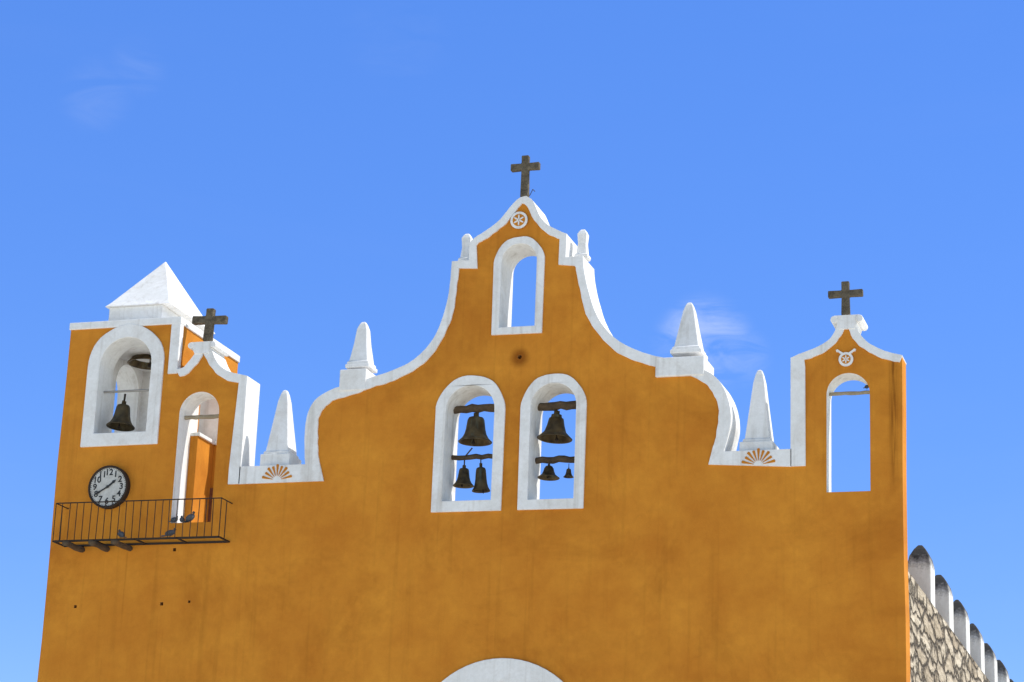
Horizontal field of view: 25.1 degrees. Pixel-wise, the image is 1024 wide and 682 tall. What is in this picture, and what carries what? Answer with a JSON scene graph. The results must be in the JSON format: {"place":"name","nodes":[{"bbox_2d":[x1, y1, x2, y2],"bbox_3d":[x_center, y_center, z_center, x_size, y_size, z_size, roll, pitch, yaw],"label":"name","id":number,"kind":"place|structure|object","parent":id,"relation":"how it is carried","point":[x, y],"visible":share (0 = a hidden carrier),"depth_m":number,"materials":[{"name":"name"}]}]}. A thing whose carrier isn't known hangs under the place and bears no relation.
{"place":"outdoors","nodes":[
{"label":"outdoors","id":0,"kind":"place"},
{"bbox_2d":[120,345,151,371],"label":"tower ceiling","id":1,"kind":"structure","parent":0,"point":[127,355],"depth_m":38.38,"materials":[{"name":"white paint"}]},
{"bbox_2d":[109,305,179,320],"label":"tower plinth","id":2,"kind":"structure","parent":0,"point":[139,312],"depth_m":38.01,"materials":[{"name":"white paint"}]},
{"bbox_2d":[168,323,183,373],"bbox_3d":[-5.439,0.115,37.282,0.165,0.889,0.128,-3,-17,17],"label":"tower corner band","id":3,"kind":"object","parent":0,"point":[175,351],"visible":1,"depth_m":37.23,"materials":[{"name":"white paint"}]},
{"bbox_2d":[198,399,218,440],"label":"landing wall","id":4,"kind":"structure","parent":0,"point":[208,428],"depth_m":37.96,"materials":[{"name":"white paint"}]},
{"bbox_2d":[207,488,212,521],"bbox_3d":[-4.859,2.809,37.410,0.403,0.860,0.050,-3,-17,17],"label":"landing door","id":5,"kind":"structure","parent":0,"point":[210,505],"depth_m":37.44,"materials":[{"name":"brown wood"}]},
{"bbox_2d":[0,0,1023,681],"label":"sky","id":6,"kind":"structure","parent":0,"point":[307,172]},
{"bbox_2d":[841,355,850,363],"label":"rosette field","id":7,"kind":"structure","parent":0,"point":[849,358],"depth_m":33.79,"materials":[{"name":"orange paint"}]},
{"label":"ground","id":8,"kind":"structure","parent":0,"visible":0},
{"bbox_2d":[37,324,238,681],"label":"facade wall","id":9,"kind":"structure","parent":8,"relation":"on","point":[149,613],"depth_m":36.43,"materials":[{"name":"paint"}]},
{"bbox_2d":[62,540,84,552],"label":"balcony beam","id":10,"kind":"structure","parent":9,"relation":"attached to","point":[75,547],"depth_m":36.39,"materials":[{"name":"brown wood"}]},
{"bbox_2d":[88,540,109,551],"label":"balcony beam","id":11,"kind":"structure","parent":9,"relation":"attached to","point":[100,546],"depth_m":36.26,"materials":[{"name":"brown wood"}]},
{"bbox_2d":[88,465,129,508],"bbox_3d":[-6.440,2.338,36.821,0.698,0.698,0.112,-3,-17,17],"label":"clock face","id":12,"kind":"object","parent":9,"relation":"attached to","point":[112,489],"visible":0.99,"depth_m":36.78},
{"bbox_2d":[90,468,125,505],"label":"clock ticks","id":13,"kind":"object","parent":12,"relation":"attached to","point":[124,480],"visible":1,"depth_m":36.80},
{"bbox_2d":[111,539,132,550],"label":"balcony beam","id":14,"kind":"structure","parent":9,"relation":"attached to","point":[117,543],"depth_m":36.11,"materials":[{"name":"brown wood"}]},
{"bbox_2d":[80,324,164,446],"bbox_3d":[-6.284,0.701,37.319,1.366,2.047,0.035,-3,-17,17],"label":"window frame","id":15,"kind":"structure","parent":9,"relation":"attached to","point":[90,437],"depth_m":37.26,"materials":[{"name":"white paint"}]},
{"bbox_2d":[104,389,148,392],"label":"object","id":16,"kind":"structure","parent":9,"relation":"attached to","point":[135,390],"depth_m":37.50,"materials":[{"name":"grey"}]},
{"bbox_2d":[106,394,134,430],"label":"bell","id":17,"kind":"structure","parent":16,"relation":"hanging from","point":[120,420],"depth_m":37.36,"materials":[{"name":"brown metal"}]},
{"bbox_2d":[52,497,232,546],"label":"balcony","id":18,"kind":"structure","parent":9,"relation":"attached to","point":[138,539],"depth_m":36.12,"materials":[{"name":"black metal"}]},
{"bbox_2d":[118,529,126,537],"bbox_3d":[-6.134,3.036,36.229,0.097,0.169,0.236,16,-21,-39],"label":"pigeon","id":19,"kind":"object","parent":18,"relation":"on","point":[120,533],"visible":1,"depth_m":36.20,"materials":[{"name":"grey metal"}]},
{"bbox_2d":[161,528,176,536],"bbox_3d":[-5.357,2.995,35.988,0.236,0.169,0.097,5,-17,-10],"label":"pigeon","id":20,"kind":"object","parent":18,"relation":"on","point":[171,532],"visible":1,"depth_m":35.96,"materials":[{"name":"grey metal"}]},
{"bbox_2d":[69,317,239,362],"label":"tower cornice","id":21,"kind":"structure","parent":9,"relation":"attached to","point":[145,322],"depth_m":37.69,"materials":[{"name":"white paint"}]},
{"bbox_2d":[169,516,177,522],"bbox_3d":[-5.346,2.818,36.419,0.079,0.138,0.192,-11,-21,37],"label":"pigeon","id":22,"kind":"object","parent":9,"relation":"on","point":[173,519],"visible":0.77,"depth_m":36.39,"materials":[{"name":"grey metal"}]},
{"bbox_2d":[182,511,194,522],"bbox_3d":[-5.095,2.789,36.377,0.262,0.188,0.108,-12,-21,39],"label":"pigeon","id":23,"kind":"object","parent":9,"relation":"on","point":[188,518],"visible":0.88,"depth_m":36.33,"materials":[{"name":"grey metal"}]},
{"bbox_2d":[184,414,218,419],"bbox_3d":[-4.929,1.218,36.975,0.793,0.073,0.081,-3,-17,17],"label":"bar","id":24,"kind":"object","parent":9,"relation":"attached to","point":[196,417],"visible":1,"depth_m":36.96,"materials":[{"name":"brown wood"}]},
{"bbox_2d":[188,341,229,356],"bbox_3d":[-4.910,0.180,37.302,0.493,0.200,0.560,-3,-17,17],"label":"cross pedestal","id":25,"kind":"object","parent":9,"relation":"attached to","point":[201,347],"visible":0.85,"depth_m":37.07,"materials":[{"name":"white paint"}]},
{"bbox_2d":[192,308,227,340],"bbox_3d":[-4.915,-0.256,37.438,0.607,0.556,0.111,-1,-17,18],"label":"cross","id":26,"kind":"object","parent":25,"relation":"on","point":[209,320],"visible":0.98,"depth_m":37.39,"materials":[{"name":"stone"}]},
{"bbox_2d":[176,349,259,484],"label":"trim","id":27,"kind":"structure","parent":9,"relation":"attached to","point":[243,447],"depth_m":36.67,"materials":[{"name":"white paint"}]},
{"bbox_2d":[225,204,791,681],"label":"facade wall","id":28,"kind":"structure","parent":8,"relation":"on","point":[663,554],"depth_m":34.66,"materials":[{"name":"paint"}]},
{"bbox_2d":[431,375,505,512],"bbox_3d":[-0.658,1.558,35.214,1.125,2.143,0.035,-3,-17,17],"label":"window frame","id":29,"kind":"object","parent":28,"relation":"attached to","point":[494,503],"visible":1,"depth_m":35.16,"materials":[{"name":"white paint"}]},
{"bbox_2d":[451,454,492,460],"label":"beam","id":30,"kind":"structure","parent":28,"relation":"attached to","point":[470,457],"depth_m":35.50,"materials":[{"name":"brown wood"}]},
{"bbox_2d":[453,460,473,488],"bbox_3d":[-0.741,2.048,35.504,0.330,0.438,0.330,8,-18,-19],"label":"bell","id":31,"kind":"object","parent":30,"relation":"hanging from","point":[463,480],"visible":1,"depth_m":35.43,"materials":[{"name":"brown metal"}]},
{"bbox_2d":[472,459,489,493],"bbox_3d":[-0.477,2.081,35.422,0.288,0.537,0.288,4,-16,-17],"label":"bell","id":32,"kind":"object","parent":30,"relation":"hanging from","point":[480,485],"visible":1,"depth_m":35.35,"materials":[{"name":"brown metal"}]},
{"bbox_2d":[454,404,493,413],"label":"beam","id":33,"kind":"structure","parent":28,"relation":"attached to","point":[470,408],"depth_m":35.70,"materials":[{"name":"brown wood"}]},
{"bbox_2d":[458,412,491,445],"bbox_3d":[-0.561,1.353,35.660,0.529,0.520,0.529,-10,-21,36],"label":"bell","id":34,"kind":"object","parent":33,"relation":"hanging from","point":[475,434],"visible":1,"depth_m":35.56,"materials":[{"name":"brown metal"}]},
{"bbox_2d":[442,658,562,681],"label":"arch","id":35,"kind":"structure","parent":28,"relation":"attached to","point":[503,670],"depth_m":34.01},
{"bbox_2d":[238,196,791,483],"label":"trim","id":36,"kind":"structure","parent":28,"relation":"attached to","point":[724,449],"depth_m":35.84,"materials":[{"name":"white paint"}]},
{"bbox_2d":[262,464,291,479],"bbox_3d":[-3.671,2.043,36.029,0.509,0.247,0.008,-3,-17,17],"label":"shell ornament","id":37,"kind":"object","parent":36,"relation":"attached to","point":[277,467],"visible":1,"depth_m":36.03,"materials":[{"name":"paint"}]},
{"bbox_2d":[260,390,300,465],"bbox_3d":[-3.636,1.409,36.582,0.500,1.300,0.500,-3,-17,17],"label":"pinnacle","id":38,"kind":"object","parent":36,"relation":"on","point":[281,448],"visible":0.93,"depth_m":36.41,"materials":[{"name":"white paint"}]},
{"bbox_2d":[339,369,374,390],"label":"block","id":39,"kind":"structure","parent":36,"relation":"on","point":[352,379],"depth_m":36.08,"materials":[{"name":"white paint"}]},
{"bbox_2d":[345,322,376,372],"bbox_3d":[-2.370,0.084,36.578,0.400,0.800,0.400,-3,-17,17],"label":"pinnacle","id":40,"kind":"object","parent":39,"relation":"on","point":[361,357],"visible":0.9,"depth_m":36.45,"materials":[{"name":"white paint"}]},
{"bbox_2d":[458,234,472,260],"bbox_3d":[-0.712,-1.460,36.513,0.215,0.500,0.215,-3,-17,17],"label":"pinnacle","id":41,"kind":"object","parent":36,"relation":"attached to","point":[467,239],"visible":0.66,"depth_m":36.45,"materials":[{"name":"white paint"}]},
{"bbox_2d":[511,155,540,196],"bbox_3d":[0.211,-2.605,36.566,0.476,0.706,0.099,-4,-17,17],"label":"cross","id":42,"kind":"object","parent":36,"relation":"on","point":[525,167],"visible":0.93,"depth_m":36.54,"materials":[{"name":"stone"}]},
{"bbox_2d":[574,229,590,261],"bbox_3d":[1.107,-1.500,35.931,0.215,0.500,0.215,-3,-17,17],"label":"pinnacle","id":43,"kind":"object","parent":36,"relation":"on","point":[583,240],"visible":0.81,"depth_m":35.87,"materials":[{"name":"white paint"}]},
{"bbox_2d":[655,356,713,377],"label":"block","id":44,"kind":"structure","parent":36,"relation":"on","point":[680,366],"depth_m":34.51,"materials":[{"name":"white paint"}]},
{"bbox_2d":[670,303,707,359],"bbox_3d":[2.696,-0.170,35.000,0.480,0.860,0.480,-3,-17,17],"label":"pinnacle","id":45,"kind":"object","parent":44,"relation":"on","point":[688,341],"visible":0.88,"depth_m":34.82,"materials":[{"name":"white paint"}]},
{"bbox_2d":[742,448,774,463],"bbox_3d":[3.611,1.687,33.758,0.502,0.244,0.008,-3,-17,17],"label":"shell ornament","id":46,"kind":"object","parent":36,"relation":"attached to","point":[758,452],"visible":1,"depth_m":33.76,"materials":[{"name":"paint"}]},
{"bbox_2d":[739,370,778,450],"bbox_3d":[3.687,1.067,34.293,0.500,1.320,0.500,-3,-17,17],"label":"pinnacle","id":47,"kind":"object","parent":36,"relation":"on","point":[759,433],"visible":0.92,"depth_m":34.12,"materials":[{"name":"white paint"}]},
{"bbox_2d":[491,236,544,334],"bbox_3d":[0.098,-0.865,35.716,0.827,1.587,0.035,-3,-17,17],"label":"frame","id":48,"kind":"object","parent":28,"relation":"attached to","point":[496,329],"visible":1,"depth_m":35.67,"materials":[{"name":"white paint"}]},
{"bbox_2d":[510,212,527,228],"bbox_3d":[0.109,-1.889,36.008,0.282,0.282,0.014,-3,-17,17],"label":"round medallion","id":49,"kind":"object","parent":28,"relation":"attached to","point":[521,226],"visible":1,"depth_m":35.99,"materials":[{"name":"white paint"}]},
{"bbox_2d":[513,214,524,225],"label":"rosette field","id":50,"kind":"structure","parent":49,"relation":"attached to","point":[520,223],"depth_m":36.00,"materials":[{"name":"paint"}]},
{"bbox_2d":[514,215,523,224],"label":"rosette petals","id":51,"kind":"object","parent":50,"relation":"attached to","point":[517,220],"visible":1,"depth_m":36.00,"materials":[{"name":"white paint"}]},
{"bbox_2d":[517,374,586,509],"bbox_3d":[0.610,1.512,34.814,1.043,2.109,0.035,-3,-17,17],"label":"window frame","id":52,"kind":"object","parent":28,"relation":"attached to","point":[576,501],"visible":1,"depth_m":34.77,"materials":[{"name":"white paint"}]},
{"bbox_2d":[535,455,574,463],"bbox_3d":[0.717,1.805,35.104,0.887,0.120,0.130,-3,-17,17],"label":"wooden beam","id":53,"kind":"object","parent":28,"relation":"attached to","point":[557,459],"visible":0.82,"depth_m":35.08,"materials":[{"name":"brown wood"}]},
{"bbox_2d":[537,463,559,480],"bbox_3d":[0.561,1.974,35.105,0.343,0.268,0.343,-7,-21,28],"label":"bell","id":54,"kind":"object","parent":53,"relation":"hanging from","point":[548,474],"visible":1,"depth_m":35.07,"materials":[{"name":"brown metal"}]},
{"bbox_2d":[563,466,573,477],"bbox_3d":[0.862,1.971,35.003,0.160,0.225,0.160,10,-18,-24],"label":"bell","id":55,"kind":"object","parent":53,"relation":"attached to","point":[568,474],"visible":1,"depth_m":34.97,"materials":[{"name":"brown metal"}]},
{"bbox_2d":[538,401,575,410],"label":"beam","id":56,"kind":"structure","parent":28,"relation":"attached to","point":[558,405],"depth_m":35.31,"materials":[{"name":"brown wood"}]},
{"bbox_2d":[537,410,571,443],"bbox_3d":[0.671,1.296,35.283,0.545,0.499,0.545,13,-19,-23],"label":"bell","id":57,"kind":"object","parent":56,"relation":"hanging from","point":[554,432],"visible":1,"depth_m":35.21,"materials":[{"name":"brown metal"}]},
{"bbox_2d":[791,329,909,681],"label":"facade wall","id":58,"kind":"structure","parent":8,"relation":"on","point":[850,620],"depth_m":33.02,"materials":[{"name":"paint"}]},
{"bbox_2d":[839,352,852,365],"bbox_3d":[4.899,0.269,33.801,0.215,0.214,0.018,-3,-17,17],"label":"rosette","id":59,"kind":"object","parent":58,"relation":"attached to","point":[851,360],"visible":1,"depth_m":33.79,"materials":[{"name":"paint"}]},
{"bbox_2d":[836,349,855,362],"bbox_3d":[4.901,0.222,33.814,0.299,0.220,0.028,-3,-17,17],"label":"wall ornament","id":60,"kind":"object","parent":58,"relation":"attached to","point":[850,352],"visible":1,"depth_m":33.80,"materials":[{"name":"white paint"}]},
{"bbox_2d":[790,326,906,466],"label":"trim","id":61,"kind":"structure","parent":58,"relation":"attached to","point":[798,433],"depth_m":33.79,"materials":[{"name":"white paint"}]},
{"bbox_2d":[830,314,867,333],"bbox_3d":[5.000,-0.215,34.151,0.482,0.214,0.500,-3,-17,17],"label":"cross pedestal","id":62,"kind":"object","parent":58,"relation":"on","point":[845,322],"visible":0.84,"depth_m":33.95,"materials":[{"name":"white paint"}]},
{"bbox_2d":[828,281,862,314],"bbox_3d":[4.966,-0.631,34.291,0.519,0.524,0.089,-4,-17,17],"label":"cross","id":63,"kind":"object","parent":62,"relation":"on","point":[845,293],"visible":1,"depth_m":34.25,"materials":[{"name":"stone"}]},
{"bbox_2d":[829,390,869,395],"bbox_3d":[4.972,0.766,33.858,0.734,0.064,0.065,-3,-17,17],"label":"crossbar","id":64,"kind":"object","parent":58,"relation":"attached to","point":[849,393],"visible":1,"depth_m":33.84,"materials":[{"name":"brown wood"}]},
{"bbox_2d":[908,572,989,681],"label":"side wall","id":65,"kind":"structure","parent":8,"relation":"on","point":[939,652],"depth_m":35.44,"materials":[{"name":"stone"}]},
{"bbox_2d":[908,545,934,606],"bbox_3d":[6.366,3.652,35.845,0.362,0.937,0.485,-3,-17,17],"label":"merlon","id":66,"kind":"object","parent":65,"relation":"on","point":[921,569],"visible":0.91,"depth_m":35.65,"materials":[{"name":"white paint"}]},
{"bbox_2d":[935,575,953,632],"bbox_3d":[7.049,4.317,37.953,0.376,0.911,0.523,-3,-17,17],"label":"merlon","id":67,"kind":"object","parent":65,"relation":"on","point":[943,600],"visible":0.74,"depth_m":37.72,"materials":[{"name":"white paint"}]},
{"bbox_2d":[953,600,969,653],"bbox_3d":[7.759,4.969,40.074,0.344,0.921,0.503,-3,-17,17],"label":"merlon","id":68,"kind":"object","parent":65,"relation":"on","point":[961,624],"visible":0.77,"depth_m":39.85,"materials":[{"name":"white paint"}]},
{"bbox_2d":[970,623,984,673],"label":"merlon","id":69,"kind":"object","parent":65,"relation":"on","point":[976,647],"visible":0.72,"depth_m":41.92,"materials":[{"name":"white paint"}]},
{"bbox_2d":[984,643,997,681],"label":"merlon","id":70,"kind":"object","parent":65,"relation":"on","point":[990,665],"visible":0.6,"depth_m":44.02,"materials":[{"name":"white paint"}]},
{"bbox_2d":[997,660,1009,681],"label":"merlon","id":71,"kind":"object","parent":65,"relation":"on","point":[1002,674],"visible":0.68,"depth_m":46.19,"materials":[{"name":"white paint"}]},
{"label":"nave","id":72,"kind":"object","parent":8,"relation":"on","visible":0},
{"bbox_2d":[108,358,142,432],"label":"wall","id":73,"kind":"structure","parent":72,"relation":"on","point":[126,376],"depth_m":39.25,"materials":[{"name":"paint"}]},
{"bbox_2d":[105,262,214,333],"bbox_3d":[-5.888,-0.842,38.947,1.179,1.047,1.808,-3,-17,17],"label":"roof","id":74,"kind":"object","parent":73,"relation":"on","point":[160,285],"visible":0.7,"depth_m":38.41,"materials":[{"name":"white paint"}]},
{"bbox_2d":[127,354,150,369],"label":"wooden beam","id":75,"kind":"structure","parent":74,"relation":"hanging from","point":[133,362],"depth_m":38.69,"materials":[{"name":"brown wood"}]},
{"bbox_2d":[138,372,150,431],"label":"wall","id":76,"kind":"structure","parent":72,"relation":"on","point":[144,403],"depth_m":39.31,"materials":[{"name":"paint"}]},
{"bbox_2d":[184,436,213,522],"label":"landing side wall","id":77,"kind":"structure","parent":72,"relation":"on","point":[200,467],"depth_m":37.18,"materials":[{"name":"orange paint"}]},
{"bbox_2d":[190,432,214,444],"bbox_3d":[-5.114,1.606,37.559,0.370,0.060,0.689,-3,-17,17],"label":"ledge","id":78,"kind":"object","parent":77,"relation":"on","point":[204,437],"visible":0.41,"depth_m":37.32,"materials":[{"name":"white paint"}]},
{"bbox_2d":[211,445,216,487],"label":"landing wall","id":79,"kind":"structure","parent":72,"relation":"on","point":[213,470],"depth_m":37.66,"materials":[{"name":"orange paint"}]},
{"bbox_2d":[191,333,237,431],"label":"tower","id":80,"kind":"structure","parent":72,"relation":"on","point":[232,364],"depth_m":39.02,"materials":[{"name":"paint"}]},
{"bbox_2d":[191,406,198,432],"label":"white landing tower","id":81,"kind":"structure","parent":80,"relation":"attached to","point":[194,425],"depth_m":37.67,"materials":[{"name":"white paint"}]}
]}

